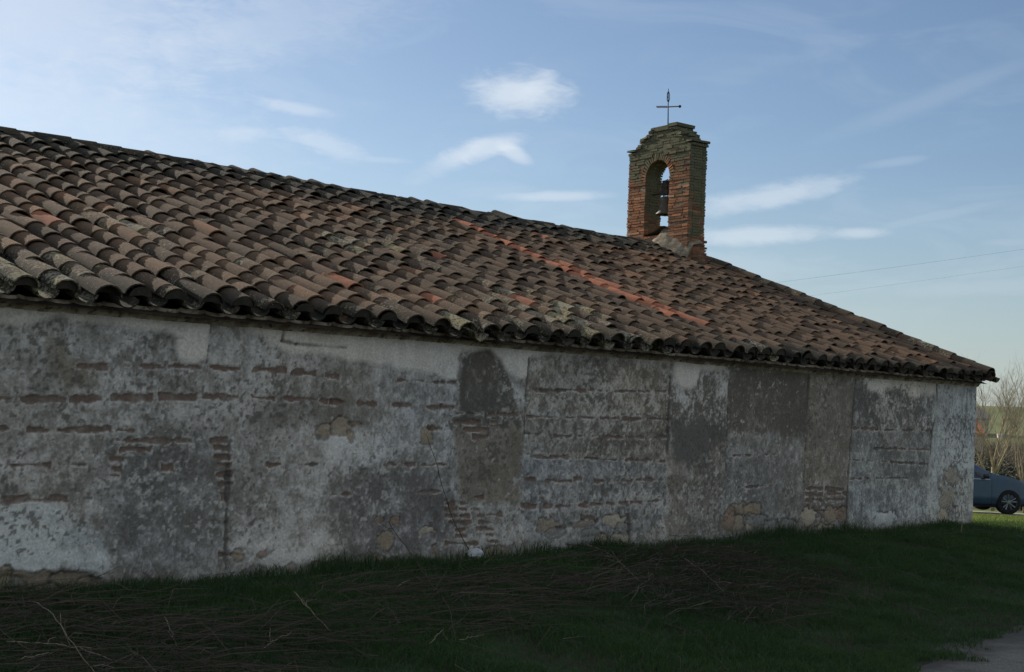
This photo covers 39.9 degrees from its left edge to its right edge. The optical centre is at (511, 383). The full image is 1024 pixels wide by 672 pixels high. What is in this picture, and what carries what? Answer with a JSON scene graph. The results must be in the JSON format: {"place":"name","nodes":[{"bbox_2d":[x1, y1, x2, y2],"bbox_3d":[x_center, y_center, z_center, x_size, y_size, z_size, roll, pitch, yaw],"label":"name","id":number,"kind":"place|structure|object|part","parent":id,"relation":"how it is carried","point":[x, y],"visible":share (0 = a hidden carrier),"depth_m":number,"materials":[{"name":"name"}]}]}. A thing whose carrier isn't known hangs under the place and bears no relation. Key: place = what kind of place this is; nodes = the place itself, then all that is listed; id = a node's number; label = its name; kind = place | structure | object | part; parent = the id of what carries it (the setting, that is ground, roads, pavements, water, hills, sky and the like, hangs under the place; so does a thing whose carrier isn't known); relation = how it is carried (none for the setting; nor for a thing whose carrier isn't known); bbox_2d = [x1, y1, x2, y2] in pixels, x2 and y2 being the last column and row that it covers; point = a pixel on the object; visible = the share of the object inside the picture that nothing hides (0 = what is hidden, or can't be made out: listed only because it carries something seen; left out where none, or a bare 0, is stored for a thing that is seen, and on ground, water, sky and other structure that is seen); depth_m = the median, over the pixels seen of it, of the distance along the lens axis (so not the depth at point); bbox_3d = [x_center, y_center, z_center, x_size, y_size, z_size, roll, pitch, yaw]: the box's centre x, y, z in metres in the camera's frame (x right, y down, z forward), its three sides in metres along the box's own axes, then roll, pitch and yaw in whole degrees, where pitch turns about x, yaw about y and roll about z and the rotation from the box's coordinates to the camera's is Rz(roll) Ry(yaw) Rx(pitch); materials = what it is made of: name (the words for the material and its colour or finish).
{"place":"outdoors","nodes":[
{"label":"outdoors","id":0,"kind":"place"},
{"bbox_2d":[0,406,1023,671],"bbox_3d":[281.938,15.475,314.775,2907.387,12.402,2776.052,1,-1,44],"label":"ground","id":1,"kind":"structure","parent":0,"point":[508,650],"depth_m":11.81,"materials":[{"name":"green plant"}]},
{"bbox_2d":[164,616,176,645],"bbox_3d":[-2.375,1.712,9.771,0.067,0.115,0.551,2,-1,-17],"label":"dry stalk","id":2,"kind":"object","parent":1,"relation":"on","point":[169,629],"visible":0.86,"depth_m":9.76,"materials":[{"name":"plant"}]},
{"bbox_2d":[380,521,440,597],"bbox_3d":[-0.832,1.468,11.669,0.133,0.705,0.812,1,-1,38],"label":"dry stalk","id":3,"kind":"object","parent":1,"relation":"on","point":[414,559],"visible":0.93,"depth_m":11.66,"materials":[{"name":"brown plant"}]},
{"bbox_2d":[427,437,468,549],"bbox_3d":[-0.640,1.156,14.155,0.186,1.244,0.666,1,-1,44],"label":"dry stalk","id":4,"kind":"object","parent":1,"relation":"on","point":[448,502],"visible":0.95,"depth_m":14.11,"materials":[{"name":"brown plant"}]},
{"bbox_2d":[466,548,483,558],"bbox_3d":[-0.378,1.724,14.310,0.140,0.110,0.210,1,-1,44],"label":"stone","id":5,"kind":"object","parent":1,"relation":"on","point":[475,552],"visible":0.81,"depth_m":14.25,"materials":[{"name":"white stone"}]},
{"bbox_2d":[0,89,999,592],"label":"chapel","id":6,"kind":"structure","parent":1,"relation":"on","point":[210,367],"depth_m":14.82,"materials":[{"name":"paint"}]},
{"bbox_2d":[653,179,669,215],"bbox_3d":[2.877,-3.478,26.441,0.700,0.682,0.372,-3,-5,80],"label":"church bell","id":7,"kind":"object","parent":6,"relation":"hanging from","point":[663,205],"visible":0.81,"depth_m":26.35,"materials":[{"name":"grey metal"}]},
{"bbox_2d":[0,516,1023,671],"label":"dead weeds","id":8,"kind":"object","parent":1,"relation":"on","point":[370,586],"visible":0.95,"depth_m":11.23,"materials":[{"name":"brown plant"}]},
{"bbox_2d":[6,613,111,660],"bbox_3d":[-2.900,1.600,8.983,0.750,0.275,0.135,2,-1,20],"label":"dry stalk","id":9,"kind":"object","parent":8,"relation":"on","point":[56,643],"visible":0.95,"depth_m":9.00,"materials":[{"name":"plant"}]},
{"bbox_2d":[29,600,113,671],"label":"dry stalk","id":10,"kind":"object","parent":8,"relation":"on","point":[69,636],"visible":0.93,"depth_m":9.13,"materials":[{"name":"plant"}]},
{"bbox_2d":[293,591,329,630],"bbox_3d":[-1.510,1.710,10.674,0.116,0.176,0.918,3,-1,-25],"label":"dry stalk","id":11,"kind":"object","parent":8,"relation":"on","point":[307,606],"visible":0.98,"depth_m":10.78,"materials":[{"name":"plant"}]},
{"bbox_2d":[441,595,455,640],"bbox_3d":[-0.492,1.830,11.054,0.024,0.146,1.409,2,-1,-7],"label":"dry stalk","id":12,"kind":"object","parent":8,"relation":"on","point":[451,615],"visible":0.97,"depth_m":10.99,"materials":[{"name":"brown plant"}]},
{"bbox_2d":[582,542,637,579],"bbox_3d":[0.978,1.805,14.591,0.215,0.186,2.098,2,-1,-10],"label":"dry stalk","id":13,"kind":"object","parent":8,"relation":"on","point":[611,555],"visible":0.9,"depth_m":14.61,"materials":[{"name":"plant"}]},
{"bbox_2d":[684,557,729,591],"bbox_3d":[1.918,1.854,13.970,0.209,0.256,1.255,2,-1,-17],"label":"dry stalk","id":14,"kind":"object","parent":8,"relation":"on","point":[704,572],"visible":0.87,"depth_m":13.98,"materials":[{"name":"plant"}]},
{"bbox_2d":[975,421,983,451],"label":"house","id":15,"kind":"structure","parent":1,"relation":"on","point":[978,449],"depth_m":196.73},
{"bbox_2d":[976,408,990,434],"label":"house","id":16,"kind":"structure","parent":1,"relation":"on","point":[982,417],"depth_m":255.96,"materials":[{"name":"brick"}]},
{"bbox_2d":[974,388,998,467],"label":"bare tree","id":17,"kind":"object","parent":1,"relation":"on","point":[979,418],"visible":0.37,"depth_m":55.24,"materials":[{"name":"brown plant"}]},
{"bbox_2d":[968,354,1023,510],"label":"bare tree","id":18,"kind":"object","parent":1,"relation":"on","point":[995,469],"visible":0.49,"depth_m":45.94,"materials":[{"name":"brown plant"}]},
{"bbox_2d":[973,437,1023,508],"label":"brushwood","id":19,"kind":"object","parent":1,"relation":"on","point":[1009,458],"visible":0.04,"depth_m":190.44,"materials":[{"name":"brown plant"}]},
{"bbox_2d":[974,450,1023,479],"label":"bush","id":20,"kind":"object","parent":1,"relation":"on","point":[989,459],"visible":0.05,"depth_m":77.42,"materials":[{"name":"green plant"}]},
{"bbox_2d":[974,453,1023,479],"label":"bush","id":21,"kind":"object","parent":1,"relation":"on","point":[1004,470],"visible":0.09,"depth_m":69.52,"materials":[{"name":"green plant"}]},
{"bbox_2d":[988,371,1023,512],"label":"bare tree","id":22,"kind":"object","parent":1,"relation":"on","point":[1016,425],"visible":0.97,"depth_m":43.24,"materials":[{"name":"brown plant"}]},
{"bbox_2d":[0,0,1023,406],"label":"sky","id":23,"kind":"structure","parent":0,"point":[849,137],"materials":[{"name":"blue"}]},
{"bbox_2d":[777,249,1021,282],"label":"overhead wire","id":24,"kind":"object","parent":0,"point":[899,266],"visible":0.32,"depth_m":60.01,"materials":[{"name":"black metal"}]},
{"bbox_2d":[869,625,1023,671],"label":"path","id":25,"kind":"structure","parent":0,"point":[1005,653],"depth_m":11.41,"materials":[{"name":"grey concrete"}]},
{"bbox_2d":[973,511,1023,515],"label":"road","id":26,"kind":"structure","parent":0,"point":[995,513],"depth_m":37.14,"materials":[{"name":"grey asphalt"}]},
{"bbox_2d":[973,464,1023,514],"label":"parked car","id":27,"kind":"object","parent":26,"relation":"on","point":[1003,494],"visible":0.37,"depth_m":36.41,"materials":[{"name":"blue paint"}]},
{"bbox_3d":[12.120,2.342,36.461,0.281,0.144,0.079,2,-1,-4],"label":"side window","id":28,"kind":"part","parent":27,"relation":"part of","materials":[{"name":"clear glass"}]}
]}

